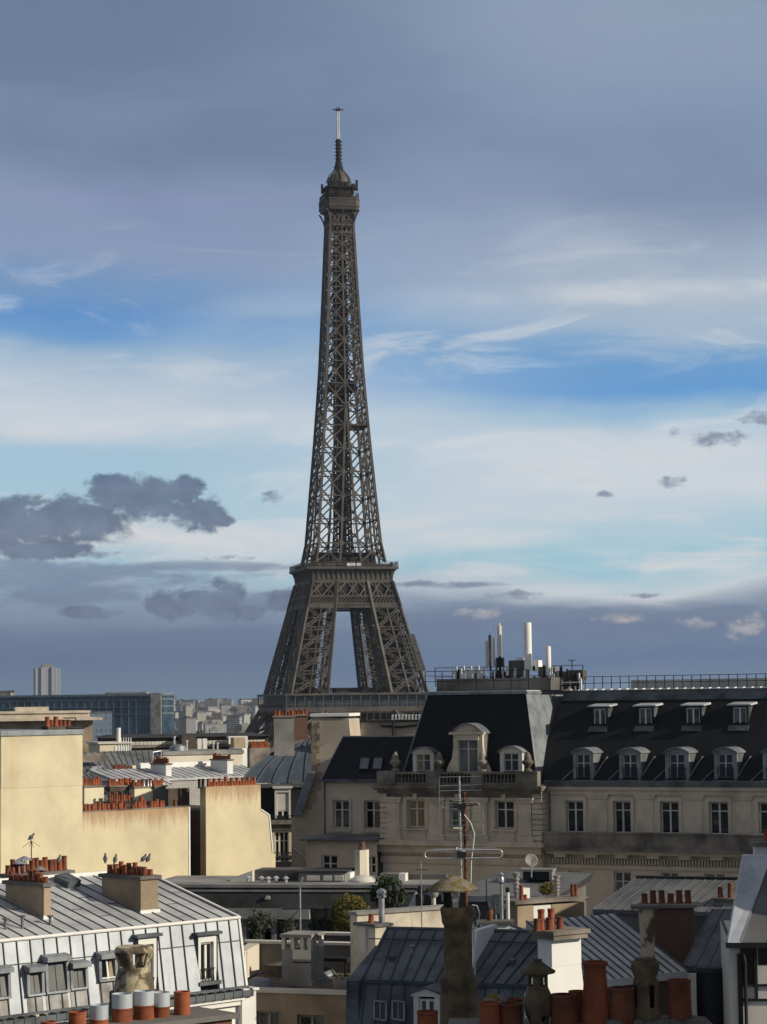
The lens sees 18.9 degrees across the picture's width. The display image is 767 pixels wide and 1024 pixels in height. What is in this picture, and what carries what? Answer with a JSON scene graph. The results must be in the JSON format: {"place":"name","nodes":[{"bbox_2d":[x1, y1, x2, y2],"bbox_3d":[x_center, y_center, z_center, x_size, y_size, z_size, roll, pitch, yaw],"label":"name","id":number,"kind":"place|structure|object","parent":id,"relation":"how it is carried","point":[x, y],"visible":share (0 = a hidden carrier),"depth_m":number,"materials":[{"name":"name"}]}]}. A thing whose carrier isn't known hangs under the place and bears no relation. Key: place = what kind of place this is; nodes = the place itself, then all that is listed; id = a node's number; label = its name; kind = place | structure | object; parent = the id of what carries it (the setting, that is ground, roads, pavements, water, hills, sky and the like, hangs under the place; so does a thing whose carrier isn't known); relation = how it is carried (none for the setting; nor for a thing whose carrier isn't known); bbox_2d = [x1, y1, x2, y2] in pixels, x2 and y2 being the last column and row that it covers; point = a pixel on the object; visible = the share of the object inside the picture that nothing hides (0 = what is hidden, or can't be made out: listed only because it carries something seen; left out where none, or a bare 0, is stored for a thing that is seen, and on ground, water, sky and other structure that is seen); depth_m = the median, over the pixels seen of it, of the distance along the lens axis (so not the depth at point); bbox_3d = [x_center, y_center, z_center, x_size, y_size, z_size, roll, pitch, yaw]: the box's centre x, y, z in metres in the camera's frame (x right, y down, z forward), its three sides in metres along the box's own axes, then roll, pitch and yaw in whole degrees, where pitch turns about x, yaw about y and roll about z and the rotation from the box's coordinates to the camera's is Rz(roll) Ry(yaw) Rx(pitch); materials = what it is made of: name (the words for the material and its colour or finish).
{"place":"outdoors","nodes":[
{"label":"outdoors","id":0,"kind":"place"},
{"bbox_2d":[97,732,271,750],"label":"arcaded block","id":1,"kind":"structure","parent":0,"point":[165,741],"depth_m":299.97,"materials":[{"name":"concrete"}]},
{"bbox_2d":[0,0,766,704],"label":"sky","id":2,"kind":"structure","parent":0,"point":[561,220],"materials":[{"name":"blue"}]},
{"bbox_2d":[223,705,545,828],"bbox_3d":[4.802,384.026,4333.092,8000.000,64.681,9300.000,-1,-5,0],"label":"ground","id":3,"kind":"structure","parent":0,"point":[311,751],"depth_m":2896.03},
{"bbox_2d":[34,661,60,694],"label":"tower block","id":4,"kind":"structure","parent":3,"relation":"on","point":[47,679],"depth_m":3889.48,"materials":[{"name":"concrete"}]},
{"bbox_2d":[0,707,101,751],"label":"beige cornice block","id":5,"kind":"structure","parent":3,"relation":"on","point":[25,718],"depth_m":260.42,"materials":[{"name":"stone"}]},
{"bbox_2d":[0,692,173,734],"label":"glass office","id":6,"kind":"structure","parent":3,"relation":"on","point":[142,713],"depth_m":900.90,"materials":[{"name":"glass"}]},
{"bbox_2d":[0,716,190,1020],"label":"cream house","id":7,"kind":"structure","parent":3,"relation":"on","point":[41,776],"depth_m":136.45,"materials":[{"name":"paint"}]},
{"bbox_2d":[90,711,112,741],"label":"city block","id":8,"kind":"structure","parent":3,"relation":"on","point":[103,726],"depth_m":597.71,"materials":[{"name":"glass"}]},
{"bbox_2d":[86,728,132,751],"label":"cream penthouse","id":9,"kind":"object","parent":3,"relation":"on","point":[118,744],"visible":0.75,"depth_m":231.66,"materials":[{"name":"white paint"}]},
{"bbox_2d":[83,749,161,779],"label":"dark zinc house","id":10,"kind":"structure","parent":3,"relation":"on","point":[105,760],"depth_m":210.91,"materials":[{"name":"black metal"}]},
{"bbox_2d":[82,777,171,810],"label":"zinc roof house","id":11,"kind":"structure","parent":3,"relation":"on","point":[129,791],"depth_m":170.79,"materials":[{"name":"concrete"}]},
{"bbox_2d":[0,856,258,1023],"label":"mansard house","id":12,"kind":"structure","parent":3,"relation":"on","point":[65,932],"depth_m":76.92,"materials":[{"name":"white paint"}]},
{"bbox_2d":[0,964,13,1015],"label":"roof window","id":13,"kind":"structure","parent":12,"relation":"in","point":[6,970],"depth_m":72.13,"materials":[{"name":"metal"}]},
{"bbox_2d":[23,963,47,1012],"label":"roof window","id":14,"kind":"structure","parent":12,"relation":"in","point":[38,969],"depth_m":72.91,"materials":[{"name":"metal"}]},
{"bbox_2d":[41,952,71,1009],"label":"roof window","id":15,"kind":"structure","parent":12,"relation":"in","point":[57,977],"depth_m":73.56,"materials":[{"name":"metal"}]},
{"bbox_2d":[69,959,91,1006],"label":"roof window","id":16,"kind":"structure","parent":12,"relation":"in","point":[78,969],"depth_m":74.13,"materials":[{"name":"metal"}]},
{"bbox_2d":[95,950,117,1002],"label":"roof window","id":17,"kind":"structure","parent":12,"relation":"in","point":[106,962],"depth_m":74.92,"materials":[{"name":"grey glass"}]},
{"bbox_2d":[109,944,158,1016],"bbox_3d":[-2.410,6.307,22.283,0.480,4.157,0.480,3,-6,-40],"label":"chimney cowl","id":18,"kind":"object","parent":3,"relation":"on","point":[130,977],"visible":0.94,"depth_m":22.30,"materials":[{"name":"stone"}]},
{"bbox_2d":[41,989,238,1023],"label":"chimney stack","id":19,"kind":"object","parent":3,"relation":"on","point":[151,1006],"visible":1,"depth_m":21.46,"materials":[{"name":"ceramic"}]},
{"bbox_2d":[89,753,267,804],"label":"grey zinc house","id":20,"kind":"structure","parent":3,"relation":"on","point":[183,774],"depth_m":193.31,"materials":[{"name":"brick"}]},
{"bbox_2d":[182,705,191,716],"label":"city block","id":21,"kind":"structure","parent":3,"relation":"on","point":[186,710],"depth_m":4226.60,"materials":[{"name":"concrete"}]},
{"bbox_2d":[179,716,195,732],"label":"city block","id":22,"kind":"structure","parent":3,"relation":"on","point":[187,724],"depth_m":3056.67,"materials":[{"name":"concrete"}]},
{"bbox_2d":[181,700,194,708],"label":"city block","id":23,"kind":"structure","parent":3,"relation":"on","point":[192,702],"depth_m":4648.55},
{"bbox_2d":[133,736,246,766],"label":"white flat house","id":24,"kind":"structure","parent":3,"relation":"on","point":[237,750],"depth_m":226.55,"materials":[{"name":"paint"}]},
{"bbox_2d":[194,711,205,722],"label":"city block","id":25,"kind":"structure","parent":3,"relation":"on","point":[200,715],"depth_m":3511.24,"materials":[{"name":"concrete"}]},
{"bbox_2d":[197,721,208,730],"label":"city block","id":26,"kind":"structure","parent":3,"relation":"on","point":[200,724],"depth_m":3498.35,"materials":[{"name":"concrete"}]},
{"bbox_2d":[146,776,275,875],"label":"stepped cream house","id":27,"kind":"structure","parent":3,"relation":"on","point":[230,829],"depth_m":147.60,"materials":[{"name":"white paint"}]},
{"bbox_2d":[205,698,218,706],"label":"city block","id":28,"kind":"structure","parent":3,"relation":"on","point":[210,702],"depth_m":4739.71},
{"bbox_2d":[203,722,226,732],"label":"city block","id":29,"kind":"structure","parent":3,"relation":"on","point":[210,725],"depth_m":3277.03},
{"bbox_2d":[212,711,222,721],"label":"city block","id":30,"kind":"structure","parent":3,"relation":"on","point":[215,714],"depth_m":4158.80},
{"bbox_2d":[221,704,233,714],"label":"city block","id":31,"kind":"structure","parent":3,"relation":"on","point":[224,707],"depth_m":4803.84,"materials":[{"name":"concrete"}]},
{"bbox_2d":[228,715,241,732],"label":"city block","id":32,"kind":"structure","parent":3,"relation":"on","point":[233,720],"depth_m":3557.53,"materials":[{"name":"concrete"}]},
{"bbox_2d":[233,705,249,714],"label":"city block","id":33,"kind":"structure","parent":3,"relation":"on","point":[242,708],"depth_m":4714.36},
{"bbox_2d":[235,723,248,731],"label":"city block","id":34,"kind":"structure","parent":3,"relation":"on","point":[240,727],"depth_m":3385.91,"materials":[{"name":"concrete"}]},
{"bbox_2d":[241,712,251,723],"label":"city block","id":35,"kind":"structure","parent":3,"relation":"on","point":[246,717],"depth_m":3906.79,"materials":[{"name":"concrete"}]},
{"bbox_2d":[252,698,261,705],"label":"city block","id":36,"kind":"structure","parent":3,"relation":"on","point":[254,701],"depth_m":4593.62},
{"bbox_2d":[247,741,271,783],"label":"chimney stack","id":37,"kind":"object","parent":3,"relation":"on","point":[257,751],"visible":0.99,"depth_m":214.24,"materials":[{"name":"paint"}]},
{"bbox_2d":[240,905,280,939],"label":"silver tree","id":38,"kind":"object","parent":3,"relation":"on","point":[261,927],"visible":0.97,"depth_m":110.67,"materials":[{"name":"grey plant"}]},
{"bbox_2d":[243,709,311,866],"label":"curved zinc house","id":39,"kind":"structure","parent":3,"relation":"on","point":[287,762],"depth_m":175.56,"materials":[{"name":"grey metal"}]},
{"bbox_2d":[275,832,288,861],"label":"window","id":40,"kind":"structure","parent":39,"relation":"in","point":[281,838],"depth_m":173.89,"materials":[{"name":"white glass"}]},
{"bbox_2d":[276,917,299,939],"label":"silver tree","id":41,"kind":"object","parent":3,"relation":"on","point":[289,922],"visible":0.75,"depth_m":110.69,"materials":[{"name":"grey plant"}]},
{"bbox_2d":[243,930,350,1023],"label":"gravel roof block","id":42,"kind":"structure","parent":3,"relation":"on","point":[293,982],"depth_m":87.99,"materials":[{"name":"paint"}]},
{"bbox_2d":[259,1011,279,1023],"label":"window","id":43,"kind":"structure","parent":42,"relation":"in","point":[265,1017],"depth_m":86.69,"materials":[{"name":"glass"}]},
{"bbox_2d":[282,877,313,930],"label":"thin aerial mast","id":44,"kind":"object","parent":42,"relation":"on","point":[300,886],"visible":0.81,"depth_m":90.01,"materials":[{"name":"metal"}]},
{"bbox_2d":[299,1015,324,1023],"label":"window","id":45,"kind":"structure","parent":42,"relation":"in","point":[303,1019],"depth_m":86.12,"materials":[{"name":"glass"}]},
{"bbox_2d":[332,974,348,989],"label":"flower planter","id":46,"kind":"object","parent":42,"relation":"on","point":[340,983],"visible":0.86,"depth_m":86.38,"materials":[{"name":"concrete"}]},
{"bbox_2d":[165,842,462,978],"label":"modern penthouse","id":47,"kind":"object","parent":3,"relation":"on","point":[274,890],"visible":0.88,"depth_m":122.83,"materials":[{"name":"concrete"}]},
{"bbox_2d":[250,920,256,938],"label":"window","id":48,"kind":"structure","parent":47,"relation":"in","point":[251,933],"depth_m":123.76,"materials":[{"name":"black glass"}]},
{"bbox_2d":[265,921,270,939],"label":"window","id":49,"kind":"structure","parent":47,"relation":"in","point":[267,934],"depth_m":123.61,"materials":[{"name":"black glass"}]},
{"bbox_2d":[303,916,336,931],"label":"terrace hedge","id":50,"kind":"object","parent":3,"relation":"on","point":[318,925],"visible":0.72,"depth_m":105.61,"materials":[{"name":"green plant"}]},
{"bbox_2d":[311,907,334,938],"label":"railing","id":51,"kind":"object","parent":3,"relation":"on","point":[332,922],"visible":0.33,"depth_m":104.71,"materials":[{"name":"black metal"}]},
{"bbox_2d":[291,713,360,866],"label":"party wall house","id":52,"kind":"structure","parent":3,"relation":"on","point":[328,732],"depth_m":164.89,"materials":[{"name":"beige paint"}]},
{"bbox_2d":[329,893,369,931],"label":"round shrub","id":53,"kind":"object","parent":3,"relation":"on","point":[346,901],"visible":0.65,"depth_m":104.46,"materials":[{"name":"plant"}]},
{"bbox_2d":[299,735,413,875],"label":"slate annex","id":54,"kind":"object","parent":3,"relation":"on","point":[352,812],"visible":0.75,"depth_m":156.34,"materials":[{"name":"paint"}]},
{"bbox_2d":[323,855,337,867],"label":"window","id":55,"kind":"structure","parent":54,"relation":"in","point":[329,861],"depth_m":154.51,"materials":[{"name":"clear glass"}]},
{"bbox_2d":[335,800,348,827],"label":"window","id":56,"kind":"structure","parent":54,"relation":"in","point":[341,806],"depth_m":156.83,"materials":[{"name":"grey glass"}]},
{"bbox_2d":[369,856,375,872],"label":"window","id":57,"kind":"structure","parent":54,"relation":"in","point":[372,859],"depth_m":153.12,"materials":[{"name":"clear glass"}]},
{"bbox_2d":[366,801,380,828],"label":"window","id":58,"kind":"structure","parent":54,"relation":"in","point":[373,812],"depth_m":155.80,"materials":[{"name":"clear glass"}]},
{"bbox_2d":[353,888,393,966],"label":"chimney stack","id":59,"kind":"object","parent":3,"relation":"on","point":[367,930],"visible":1,"depth_m":79.54,"materials":[{"name":"concrete"}]},
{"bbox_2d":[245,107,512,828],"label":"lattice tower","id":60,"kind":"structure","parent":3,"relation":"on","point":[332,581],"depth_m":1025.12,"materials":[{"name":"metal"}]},
{"bbox_2d":[366,871,408,908],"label":"pine tree","id":61,"kind":"object","parent":3,"relation":"on","point":[386,881],"visible":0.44,"depth_m":110.50,"materials":[{"name":"green plant"}]},
{"bbox_2d":[384,885,391,902],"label":"roof vent","id":62,"kind":"object","parent":3,"relation":"on","point":[388,888],"visible":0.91,"depth_m":84.04,"materials":[{"name":"black metal"}]},
{"bbox_2d":[359,714,419,800],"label":"building","id":63,"kind":"structure","parent":3,"relation":"on","point":[394,727],"depth_m":176.81,"materials":[{"name":"white paint"}]},
{"bbox_2d":[347,904,443,973],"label":"wall","id":64,"kind":"structure","parent":3,"relation":"on","point":[408,916],"depth_m":86.05,"materials":[{"name":"paint"}]},
{"bbox_2d":[428,892,438,904],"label":"roof vent","id":65,"kind":"object","parent":64,"relation":"on","point":[433,895],"visible":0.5,"depth_m":88.97,"materials":[{"name":"metal"}]},
{"bbox_2d":[392,885,404,902],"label":"roof vent","id":66,"kind":"object","parent":3,"relation":"on","point":[396,890],"visible":1,"depth_m":84.04,"materials":[{"name":"black metal"}]},
{"bbox_2d":[415,862,426,926],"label":"aerial pole","id":67,"kind":"object","parent":3,"relation":"on","point":[420,869],"visible":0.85,"depth_m":79.20,"materials":[{"name":"metal"}]},
{"bbox_2d":[416,885,427,901],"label":"roof vent","id":68,"kind":"object","parent":3,"relation":"on","point":[424,890],"visible":0.68,"depth_m":84.04,"materials":[{"name":"black metal"}]},
{"bbox_2d":[346,924,537,1023],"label":"blue zinc house","id":69,"kind":"structure","parent":3,"relation":"on","point":[395,976],"depth_m":64.97,"materials":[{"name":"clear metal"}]},
{"bbox_2d":[427,875,478,1023],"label":"round chimney","id":70,"kind":"object","parent":3,"relation":"on","point":[458,988],"visible":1,"depth_m":26.52,"materials":[{"name":"brown stone"}]},
{"bbox_2d":[424,776,502,974],"bbox_3d":[0.992,5.040,28.225,0.965,3.577,0.210,-1,-5,0],"label":"aerial mast","id":71,"kind":"object","parent":3,"relation":"on","point":[461,852],"visible":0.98,"depth_m":28.28,"materials":[{"name":"metal"}]},
{"bbox_2d":[476,879,513,928],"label":"chimney","id":72,"kind":"object","parent":3,"relation":"on","point":[503,923],"visible":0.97,"depth_m":77.03,"materials":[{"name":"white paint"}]},
{"bbox_2d":[498,872,503,918],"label":"flue pipe","id":73,"kind":"object","parent":3,"relation":"on","point":[501,879],"visible":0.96,"depth_m":91.00,"materials":[{"name":"metal"}]},
{"bbox_2d":[506,887,509,918],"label":"flue pipe","id":74,"kind":"object","parent":3,"relation":"on","point":[507,903],"visible":0.88,"depth_m":89.00,"materials":[{"name":"metal"}]},
{"bbox_2d":[525,854,537,877],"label":"satellite dish","id":75,"kind":"object","parent":3,"relation":"on","point":[531,860],"visible":1,"depth_m":111.03,"materials":[{"name":"metal"}]},
{"bbox_2d":[497,884,587,928],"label":"beige stack wall","id":76,"kind":"structure","parent":3,"relation":"on","point":[524,906],"depth_m":95.85,"materials":[{"name":"white paint"}]},
{"bbox_2d":[512,872,519,897],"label":"flue pipe","id":77,"kind":"object","parent":76,"relation":"on","point":[516,883],"visible":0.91,"depth_m":96.93,"materials":[{"name":"metal"}]},
{"bbox_2d":[553,875,559,896],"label":"flue pipe","id":78,"kind":"object","parent":76,"relation":"on","point":[556,883],"visible":0.98,"depth_m":96.93,"materials":[{"name":"metal"}]},
{"bbox_2d":[538,882,561,894],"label":"grass tuft","id":79,"kind":"object","parent":3,"relation":"on","point":[548,889],"visible":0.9,"depth_m":101.86,"materials":[{"name":"plant"}]},
{"bbox_2d":[524,908,590,1017],"bbox_3d":[4.303,16.442,56.184,1.491,13.371,0.936,3,-6,-36],"label":"white gable stack","id":80,"kind":"object","parent":3,"relation":"on","point":[559,948],"visible":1,"depth_m":56.52,"materials":[{"name":"paint"}]},
{"bbox_2d":[417,904,711,1023],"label":"chimney stack","id":81,"kind":"object","parent":3,"relation":"on","point":[637,1002],"visible":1,"depth_m":19.70,"materials":[{"name":"red brick"}]},
{"bbox_2d":[372,665,766,915],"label":"stone mansion","id":82,"kind":"structure","parent":3,"relation":"on","point":[667,777],"depth_m":149.60,"materials":[{"name":"beige stone"}]},
{"bbox_2d":[409,800,424,826],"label":"window","id":83,"kind":"structure","parent":82,"relation":"in","point":[416,807],"depth_m":153.01,"materials":[{"name":"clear glass"}]},
{"bbox_2d":[451,800,466,827],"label":"window","id":84,"kind":"structure","parent":82,"relation":"in","point":[455,812],"depth_m":151.74,"materials":[{"name":"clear glass"}]},
{"bbox_2d":[485,635,495,677],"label":"antenna mast","id":85,"kind":"object","parent":82,"relation":"on","point":[487,644],"visible":0.85,"depth_m":157.63,"materials":[{"name":"black metal"}]},
{"bbox_2d":[495,623,503,677],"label":"panel antenna","id":86,"kind":"object","parent":82,"relation":"on","point":[499,662],"visible":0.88,"depth_m":157.33,"materials":[{"name":"white metal"}]},
{"bbox_2d":[497,801,513,828],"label":"window","id":87,"kind":"structure","parent":82,"relation":"in","point":[505,809],"depth_m":150.19,"materials":[{"name":"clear glass"}]},
{"bbox_2d":[452,657,586,689],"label":"equipment cabinet","id":88,"kind":"object","parent":82,"relation":"on","point":[516,667],"visible":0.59,"depth_m":156.65,"materials":[{"name":"metal"}]},
{"bbox_2d":[524,622,531,677],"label":"panel antenna","id":89,"kind":"object","parent":82,"relation":"on","point":[527,648],"visible":0.83,"depth_m":156.35,"materials":[{"name":"white paint"}]},
{"bbox_2d":[545,646,550,676],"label":"panel antenna","id":90,"kind":"object","parent":82,"relation":"on","point":[548,659],"visible":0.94,"depth_m":155.69,"materials":[{"name":"white paint"}]},
{"bbox_2d":[567,801,583,831],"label":"window","id":91,"kind":"structure","parent":82,"relation":"in","point":[575,808],"depth_m":148.84,"materials":[{"name":"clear glass"}]},
{"bbox_2d":[615,801,630,832],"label":"window","id":92,"kind":"structure","parent":82,"relation":"in","point":[622,808],"depth_m":147.43,"materials":[{"name":"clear glass"}]},
{"bbox_2d":[615,871,630,891],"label":"window","id":93,"kind":"structure","parent":82,"relation":"in","point":[621,878],"depth_m":147.18,"materials":[{"name":"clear glass"}]},
{"bbox_2d":[661,802,678,832],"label":"window","id":94,"kind":"structure","parent":82,"relation":"in","point":[670,810],"depth_m":146.03,"materials":[{"name":"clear glass"}]},
{"bbox_2d":[710,802,728,833],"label":"window","id":95,"kind":"structure","parent":82,"relation":"in","point":[719,814],"depth_m":144.62,"materials":[{"name":"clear glass"}]},
{"bbox_2d":[760,802,766,833],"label":"window","id":96,"kind":"structure","parent":82,"relation":"in","point":[763,805],"depth_m":143.39,"materials":[{"name":"black glass"}]},
{"bbox_2d":[525,912,687,1014],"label":"ribbed grey house","id":97,"kind":"structure","parent":3,"relation":"on","point":[613,940],"depth_m":64.17,"materials":[{"name":"metal"}]},
{"bbox_2d":[638,890,696,964],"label":"brick stack","id":98,"kind":"object","parent":3,"relation":"on","point":[674,931],"visible":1,"depth_m":71.10,"materials":[{"name":"brick"}]},
{"bbox_2d":[683,908,731,1023],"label":"dark slate house","id":99,"kind":"structure","parent":3,"relation":"on","point":[702,963],"depth_m":64.53,"materials":[{"name":"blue metal"}]},
{"bbox_2d":[687,973,696,1014],"bbox_3d":[8.506,15.299,64.054,0.503,4.840,0.200,-2,-5,12],"label":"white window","id":100,"kind":"structure","parent":99,"relation":"in","point":[692,976],"depth_m":64.08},
{"bbox_2d":[487,894,505,918],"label":"satellite dish","id":101,"kind":"object","parent":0,"point":[494,903],"visible":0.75,"depth_m":99.04,"materials":[{"name":"metal"}]},
{"bbox_2d":[442,868,593,927],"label":"grey felt house","id":102,"kind":"structure","parent":0,"point":[540,876],"depth_m":118.20,"materials":[{"name":"metal"}]},
{"bbox_2d":[592,875,737,943],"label":"pale seamed house","id":103,"kind":"structure","parent":0,"point":[708,893],"depth_m":111.88,"materials":[{"name":"metal"}]},
{"bbox_2d":[720,829,766,1023],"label":"timbered house","id":104,"kind":"structure","parent":0,"point":[743,932],"depth_m":59.42,"materials":[{"name":"white"}]},
{"bbox_2d":[740,948,756,983],"bbox_3d":[9.416,11.598,59.341,0.426,1.151,0.090,-1,-5,6],"label":"window","id":105,"kind":"structure","parent":104,"relation":"in","point":[749,952],"depth_m":59.32,"materials":[{"name":"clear glass"}]},
{"bbox_2d":[758,948,766,964],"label":"window","id":106,"kind":"structure","parent":104,"relation":"in","point":[762,952],"depth_m":59.32,"materials":[{"name":"black glass"}]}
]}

